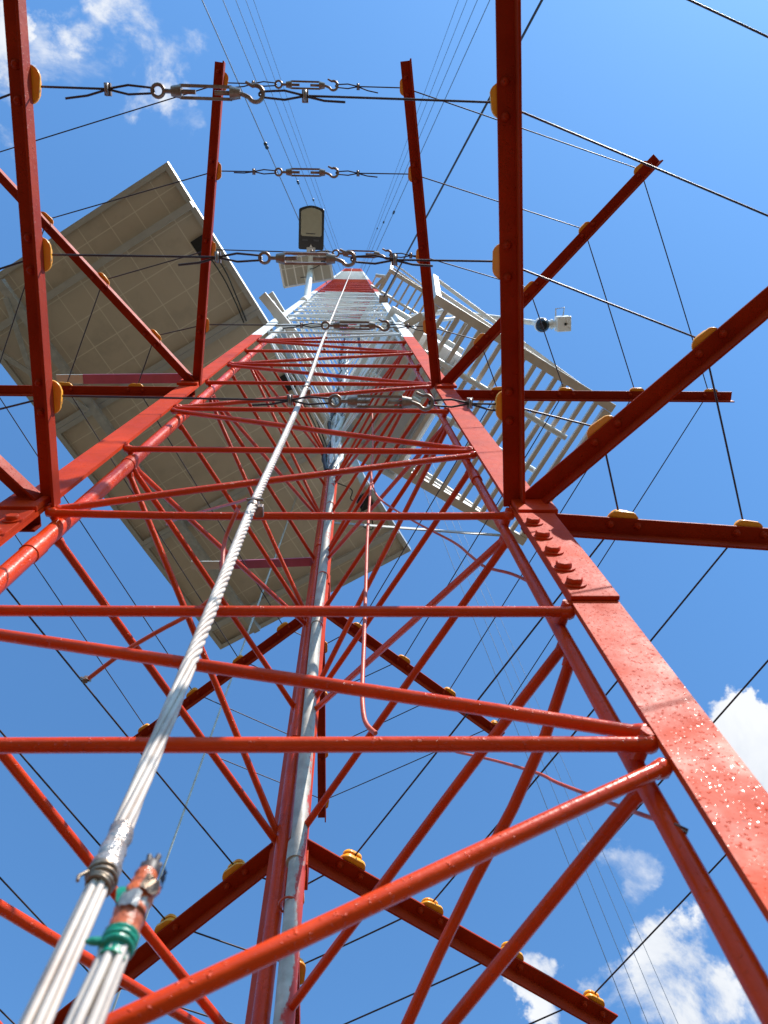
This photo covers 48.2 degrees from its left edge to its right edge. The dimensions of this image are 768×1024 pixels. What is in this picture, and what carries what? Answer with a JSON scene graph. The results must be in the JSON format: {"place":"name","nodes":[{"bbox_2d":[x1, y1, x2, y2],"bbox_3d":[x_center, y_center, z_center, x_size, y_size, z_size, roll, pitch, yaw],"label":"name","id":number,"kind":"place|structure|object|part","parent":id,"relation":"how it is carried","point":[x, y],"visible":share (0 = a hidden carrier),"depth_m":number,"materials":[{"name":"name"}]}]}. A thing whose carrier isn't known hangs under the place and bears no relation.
{"place":"outdoors","nodes":[
{"label":"outdoors","id":0,"kind":"place"},
{"bbox_2d":[0,0,767,1023],"label":"sky","id":1,"kind":"structure","parent":0,"point":[684,84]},
{"bbox_3d":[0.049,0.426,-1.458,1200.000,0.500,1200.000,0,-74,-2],"label":"ground","id":2,"kind":"structure","parent":0,"visible":0},
{"bbox_3d":[-0.052,0.905,-1.363,1.300,0.120,1.300,0,-74,-2],"label":"concrete footing","id":3,"kind":"object","parent":2,"relation":"on","visible":0},
{"bbox_2d":[0,0,767,1023],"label":"lattice tower","id":4,"kind":"structure","parent":3,"relation":"on","point":[708,766],"depth_m":1.09,"materials":[{"name":"metal"}]},
{"bbox_2d":[56,373,181,383],"bbox_3d":[-0.708,-0.362,2.331,0.358,0.005,0.026,-1,-74,-2],"label":"flat bar","id":5,"kind":"object","parent":4,"relation":"attached to","point":[118,378],"visible":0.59,"depth_m":2.33,"materials":[{"name":"paint"}]},
{"bbox_2d":[18,270,351,1023],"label":"down conductor cable","id":6,"kind":"object","parent":4,"relation":"hanging from","point":[102,874],"visible":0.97,"depth_m":0.45,"materials":[{"name":"grey metal"}]},
{"bbox_2d":[64,853,166,1023],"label":"taped cable end","id":7,"kind":"object","parent":6,"relation":"attached to","point":[116,942],"visible":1,"depth_m":0.32,"materials":[{"name":"plastic"}]},
{"bbox_2d":[80,505,240,682],"bbox_3d":[-0.255,0.109,1.057,0.050,0.123,0.265,43,-80,-13],"label":"bonding wire","id":8,"kind":"object","parent":6,"relation":"attached to","point":[85,679],"visible":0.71,"depth_m":1.02,"materials":[{"name":"metal"}]},
{"bbox_2d":[0,201,397,633],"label":"panel rack","id":9,"kind":"object","parent":4,"relation":"attached to","point":[11,299],"visible":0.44,"depth_m":5.50,"materials":[{"name":"metal"}]},
{"bbox_2d":[0,162,258,429],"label":"solar panel","id":10,"kind":"object","parent":9,"relation":"on","point":[161,299],"visible":0.62,"depth_m":5.44,"materials":[{"name":"glass"}]},
{"bbox_2d":[56,307,326,546],"bbox_3d":[-1.253,-0.510,5.788,1.645,0.089,1.021,-28,-69,11],"label":"solar panel","id":11,"kind":"object","parent":9,"relation":"on","point":[76,437],"visible":0.32,"depth_m":5.82,"materials":[{"name":"glass"}]},
{"bbox_2d":[142,443,410,649],"bbox_3d":[-0.766,0.266,6.134,1.645,0.086,0.992,-28,-69,11],"label":"solar panel","id":12,"kind":"object","parent":9,"relation":"on","point":[245,587],"visible":0.48,"depth_m":6.16,"materials":[{"name":"glass"}]},
{"bbox_2d":[166,497,247,524],"bbox_3d":[-0.327,0.004,1.502,0.356,0.659,0.008,-41,-77,9],"label":"bonding wire","id":13,"kind":"object","parent":4,"relation":"attached to","point":[228,504],"visible":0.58,"depth_m":1.31,"materials":[{"name":"red metal"}]},
{"bbox_2d":[111,387,335,1011],"bbox_3d":[-1.286,2.501,3.606,0.012,8.606,5.609,22,-76,-8],"label":"guy wire","id":14,"kind":"object","parent":4,"relation":"attached to","point":[174,837],"visible":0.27,"depth_m":4.64,"materials":[{"name":"metal"}]},
{"bbox_2d":[191,557,312,568],"bbox_3d":[-0.381,0.150,2.491,0.354,0.005,0.028,-2,-74,-1],"label":"flat bar","id":15,"kind":"object","parent":4,"relation":"attached to","point":[289,562],"visible":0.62,"depth_m":2.49,"materials":[{"name":"paint"}]},
{"bbox_2d":[202,0,326,283],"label":"guy wire","id":16,"kind":"object","parent":4,"relation":"attached to","point":[266,146],"visible":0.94,"depth_m":9.43,"materials":[{"name":"grey metal"}]},
{"bbox_2d":[259,292,295,335],"bbox_3d":[-0.552,-1.029,4.465,0.045,0.050,0.250,-38,-76,9],"label":"outrigger bar","id":17,"kind":"object","parent":4,"relation":"attached to","point":[273,308],"visible":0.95,"depth_m":4.45,"materials":[{"name":"white paint"}]},
{"bbox_2d":[223,0,336,275],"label":"guy wire","id":18,"kind":"object","parent":4,"relation":"attached to","point":[297,181],"visible":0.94,"depth_m":13.55,"materials":[{"name":"grey metal"}]},
{"bbox_2d":[236,1,340,270],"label":"guy wire","id":19,"kind":"object","parent":4,"relation":"attached to","point":[280,115],"visible":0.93,"depth_m":17.29,"materials":[{"name":"grey metal"}]},
{"bbox_2d":[246,1,343,267],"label":"guy wire","id":20,"kind":"object","parent":4,"relation":"attached to","point":[288,116],"visible":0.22,"depth_m":21.16,"materials":[{"name":"grey metal"}]},
{"bbox_2d":[253,0,345,267],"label":"guy wire","id":21,"kind":"object","parent":4,"relation":"attached to","point":[294,118],"visible":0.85,"depth_m":24.19,"materials":[{"name":"grey metal"}]},
{"bbox_2d":[273,454,335,1023],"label":"conduit pipe","id":22,"kind":"object","parent":4,"relation":"attached to","point":[287,982],"visible":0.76,"depth_m":1.25,"materials":[{"name":"metal"}]},
{"bbox_2d":[0,394,618,884],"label":"fence wire","id":23,"kind":"object","parent":4,"relation":"attached to","point":[468,404],"visible":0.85,"depth_m":1.14,"materials":[{"name":"metal"}]},
{"bbox_2d":[328,391,433,410],"bbox_3d":[-0.003,-0.147,1.126,0.140,0.017,0.025,2,-74,-2],"label":"turnbuckle","id":24,"kind":"object","parent":23,"relation":"attached to","point":[354,401],"visible":1,"depth_m":1.12,"materials":[{"name":"metal"}]},
{"bbox_2d":[298,205,324,303],"bbox_3d":[-0.684,-2.326,7.641,0.255,1.710,0.853,0,-74,-2],"label":"street light","id":25,"kind":"object","parent":4,"relation":"attached to","point":[311,227],"visible":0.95,"depth_m":8.33,"materials":[{"name":"black metal"}]},
{"bbox_2d":[279,250,333,287],"bbox_3d":[-0.765,-2.382,8.425,0.509,0.077,0.287,-10,-74,1],"label":"solar panel","id":26,"kind":"object","parent":25,"relation":"attached to","point":[292,275],"visible":0.63,"depth_m":8.46,"materials":[{"name":"glass"}]},
{"bbox_2d":[301,208,321,236],"bbox_3d":[-0.704,-2.810,8.326,0.207,0.008,0.265,0,-74,-2],"label":"led window","id":27,"kind":"structure","parent":25,"relation":"in","point":[311,218],"depth_m":8.32,"materials":[{"name":"beige plastic"}]},
{"bbox_2d":[67,249,562,693],"bbox_3d":[-0.179,-0.061,2.337,1.314,0.014,1.250,0,-74,-2],"label":"fence wire","id":28,"kind":"object","parent":4,"relation":"attached to","point":[410,255],"visible":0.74,"depth_m":2.25,"materials":[{"name":"metal"}]},
{"bbox_2d":[332,248,391,259],"bbox_3d":[-0.055,-0.653,2.169,0.154,0.019,0.029,1,-74,-2],"label":"turnbuckle","id":29,"kind":"object","parent":28,"relation":"attached to","point":[375,252],"visible":0.65,"depth_m":2.17,"materials":[{"name":"metal"}]},
{"bbox_2d":[0,168,633,736],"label":"fence wire","id":30,"kind":"object","parent":4,"relation":"attached to","point":[252,172],"visible":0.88,"depth_m":2.19,"materials":[{"name":"metal"}]},
{"bbox_2d":[274,165,338,177],"bbox_3d":[-0.190,-0.837,2.111,0.160,0.020,0.030,0,-76,-2],"label":"turnbuckle","id":31,"kind":"object","parent":30,"relation":"attached to","point":[320,172],"visible":1,"depth_m":2.11,"materials":[{"name":"metal"}]},
{"bbox_2d":[138,322,496,643],"bbox_3d":[-0.176,-0.052,2.339,0.952,0.017,0.911,0,-74,-2],"label":"fence wire","id":32,"kind":"object","parent":4,"relation":"attached to","point":[301,325],"visible":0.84,"depth_m":2.25,"materials":[{"name":"metal"}]},
{"bbox_2d":[321,319,389,331],"bbox_3d":[-0.073,-0.483,2.218,0.180,0.022,0.034,0,-86,-2],"label":"turnbuckle","id":33,"kind":"object","parent":32,"relation":"attached to","point":[338,325],"visible":1,"depth_m":2.21,"materials":[{"name":"metal"}]},
{"bbox_2d":[321,334,348,469],"bbox_3d":[-0.317,-1.111,6.630,0.101,6.839,0.083,-34,-75,8],"label":"cable bundle","id":34,"kind":"object","parent":4,"relation":"attached to","point":[334,442],"visible":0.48,"depth_m":4.08,"materials":[{"name":"metal"}]},
{"bbox_2d":[0,80,707,797],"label":"fence wire","id":35,"kind":"object","parent":4,"relation":"attached to","point":[358,86],"visible":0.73,"depth_m":2.17,"materials":[{"name":"metal"}]},
{"bbox_2d":[274,78,338,91],"bbox_3d":[-0.185,-1.024,2.056,0.154,0.019,0.029,1,-73,-2],"label":"turnbuckle","id":36,"kind":"object","parent":35,"relation":"attached to","point":[290,84],"visible":1,"depth_m":2.05,"materials":[{"name":"metal"}]},
{"bbox_2d":[360,413,377,735],"bbox_3d":[-0.030,-0.105,2.308,0.022,2.812,0.124,-31,-75,7],"label":"bonding wire","id":37,"kind":"object","parent":4,"relation":"attached to","point":[370,728],"visible":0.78,"depth_m":1.23,"materials":[{"name":"metal"}]},
{"bbox_2d":[0,251,743,963],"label":"fence wire","id":38,"kind":"object","parent":4,"relation":"attached to","point":[218,257],"visible":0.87,"depth_m":1.10,"materials":[{"name":"metal"}]},
{"bbox_2d":[258,248,356,266],"bbox_3d":[-0.096,-0.318,1.073,0.123,0.015,0.023,0,-64,-2],"label":"turnbuckle","id":39,"kind":"object","parent":38,"relation":"attached to","point":[281,258],"visible":1,"depth_m":1.07,"materials":[{"name":"metal"}]},
{"bbox_2d":[372,274,385,283],"bbox_3d":[-0.085,-3.345,12.270,0.273,0.120,0.135,-24,-74,5],"label":"bullet camera","id":40,"kind":"object","parent":4,"relation":"attached to","point":[379,275],"visible":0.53,"depth_m":12.24,"materials":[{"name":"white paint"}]},
{"bbox_2d":[0,82,767,1023],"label":"fence wire","id":41,"kind":"object","parent":4,"relation":"attached to","point":[304,94],"visible":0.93,"depth_m":1.03,"materials":[{"name":"metal"}]},
{"bbox_2d":[150,81,264,103],"bbox_3d":[-0.208,-0.498,1.016,0.136,0.017,0.026,1,-72,-2],"label":"turnbuckle","id":42,"kind":"object","parent":41,"relation":"attached to","point":[232,93],"visible":1,"depth_m":1.01,"materials":[{"name":"metal"}]},
{"bbox_2d":[0,0,767,1023],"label":"fence wire","id":43,"kind":"object","parent":4,"relation":"attached to","point":[724,856],"visible":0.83,"depth_m":1.36,"materials":[{"name":"metal"}]},
{"bbox_2d":[360,0,458,267],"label":"guy wire","id":44,"kind":"object","parent":4,"relation":"attached to","point":[417,111],"visible":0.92,"depth_m":23.02,"materials":[{"name":"grey metal"}]},
{"bbox_2d":[355,262,466,346],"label":"slatted platform","id":45,"kind":"structure","parent":4,"relation":"attached to","point":[382,281],"depth_m":10.29,"materials":[{"name":"beige paint"}]},
{"bbox_2d":[361,1,466,268],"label":"guy wire","id":46,"kind":"object","parent":4,"relation":"attached to","point":[422,113],"visible":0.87,"depth_m":20.15,"materials":[{"name":"grey metal"}]},
{"bbox_2d":[362,0,477,272],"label":"guy wire","id":47,"kind":"object","parent":4,"relation":"attached to","point":[425,122],"visible":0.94,"depth_m":17.08,"materials":[{"name":"grey metal"}]},
{"bbox_2d":[365,0,489,275],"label":"guy wire","id":48,"kind":"object","parent":4,"relation":"attached to","point":[434,122],"visible":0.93,"depth_m":13.37,"materials":[{"name":"grey metal"}]},
{"bbox_2d":[370,473,525,581],"bbox_3d":[0.086,0.009,1.599,0.238,1.197,0.051,-40,-76,9],"label":"bonding wire","id":49,"kind":"object","parent":4,"relation":"attached to","point":[466,551],"visible":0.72,"depth_m":1.47,"materials":[{"name":"red metal"}]},
{"bbox_2d":[379,0,542,302],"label":"guy wire","id":50,"kind":"object","parent":4,"relation":"attached to","point":[383,298],"visible":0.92,"depth_m":5.14,"materials":[{"name":"metal"}]},
{"bbox_2d":[345,274,615,545],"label":"slatted platform","id":51,"kind":"structure","parent":4,"relation":"attached to","point":[431,484],"depth_m":4.65,"materials":[{"name":"beige paint"}]},
{"bbox_2d":[323,306,463,479],"bbox_3d":[0.059,-0.672,4.939,0.500,0.526,0.840,29,-77,-10],"label":"equipment cabinet","id":52,"kind":"object","parent":51,"relation":"on","point":[396,314],"visible":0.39,"depth_m":4.75,"materials":[{"name":"grey metal"}]},
{"bbox_3d":[0.253,-0.563,4.978,0.012,0.430,0.720,29,-77,-10],"label":"door","id":53,"kind":"part","parent":52,"relation":"part of","materials":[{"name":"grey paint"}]},
{"bbox_2d":[334,522,500,536],"bbox_3d":[0.197,0.097,4.798,1.005,0.054,0.006,4,-74,-3],"label":"tie bar","id":54,"kind":"object","parent":51,"relation":"attached to","point":[424,529],"visible":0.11,"depth_m":4.79,"materials":[{"name":"metal"}]},
{"bbox_2d":[409,307,570,332],"bbox_3d":[0.575,-1.118,4.987,1.052,0.574,0.146,0,-74,-2],"label":"security camera","id":55,"kind":"object","parent":4,"relation":"attached to","point":[562,323],"visible":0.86,"depth_m":5.04,"materials":[{"name":"white plastic"}]},
{"bbox_2d":[410,456,630,1023],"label":"guy wire","id":56,"kind":"object","parent":4,"relation":"attached to","point":[540,790],"visible":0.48,"depth_m":10.70,"materials":[{"name":"grey metal"}]},
{"bbox_2d":[435,498,647,1023],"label":"guy wire","id":57,"kind":"object","parent":4,"relation":"attached to","point":[559,804],"visible":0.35,"depth_m":12.34,"materials":[{"name":"grey metal"}]},
{"bbox_2d":[431,472,663,1023],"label":"guy wire","id":58,"kind":"object","parent":4,"relation":"attached to","point":[577,819],"visible":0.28,"depth_m":14.01,"materials":[{"name":"grey metal"}]},
{"bbox_2d":[422,440,677,1022],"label":"guy wire","id":59,"kind":"object","parent":4,"relation":"attached to","point":[586,814],"visible":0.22,"depth_m":15.15,"materials":[{"name":"grey metal"}]},
{"bbox_2d":[456,752,688,834],"bbox_3d":[0.150,0.259,0.831,0.030,0.553,0.298,12,-74,-5],"label":"bonding wire","id":60,"kind":"object","parent":4,"relation":"attached to","point":[644,815],"visible":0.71,"depth_m":0.79,"materials":[{"name":"metal"}]}
]}

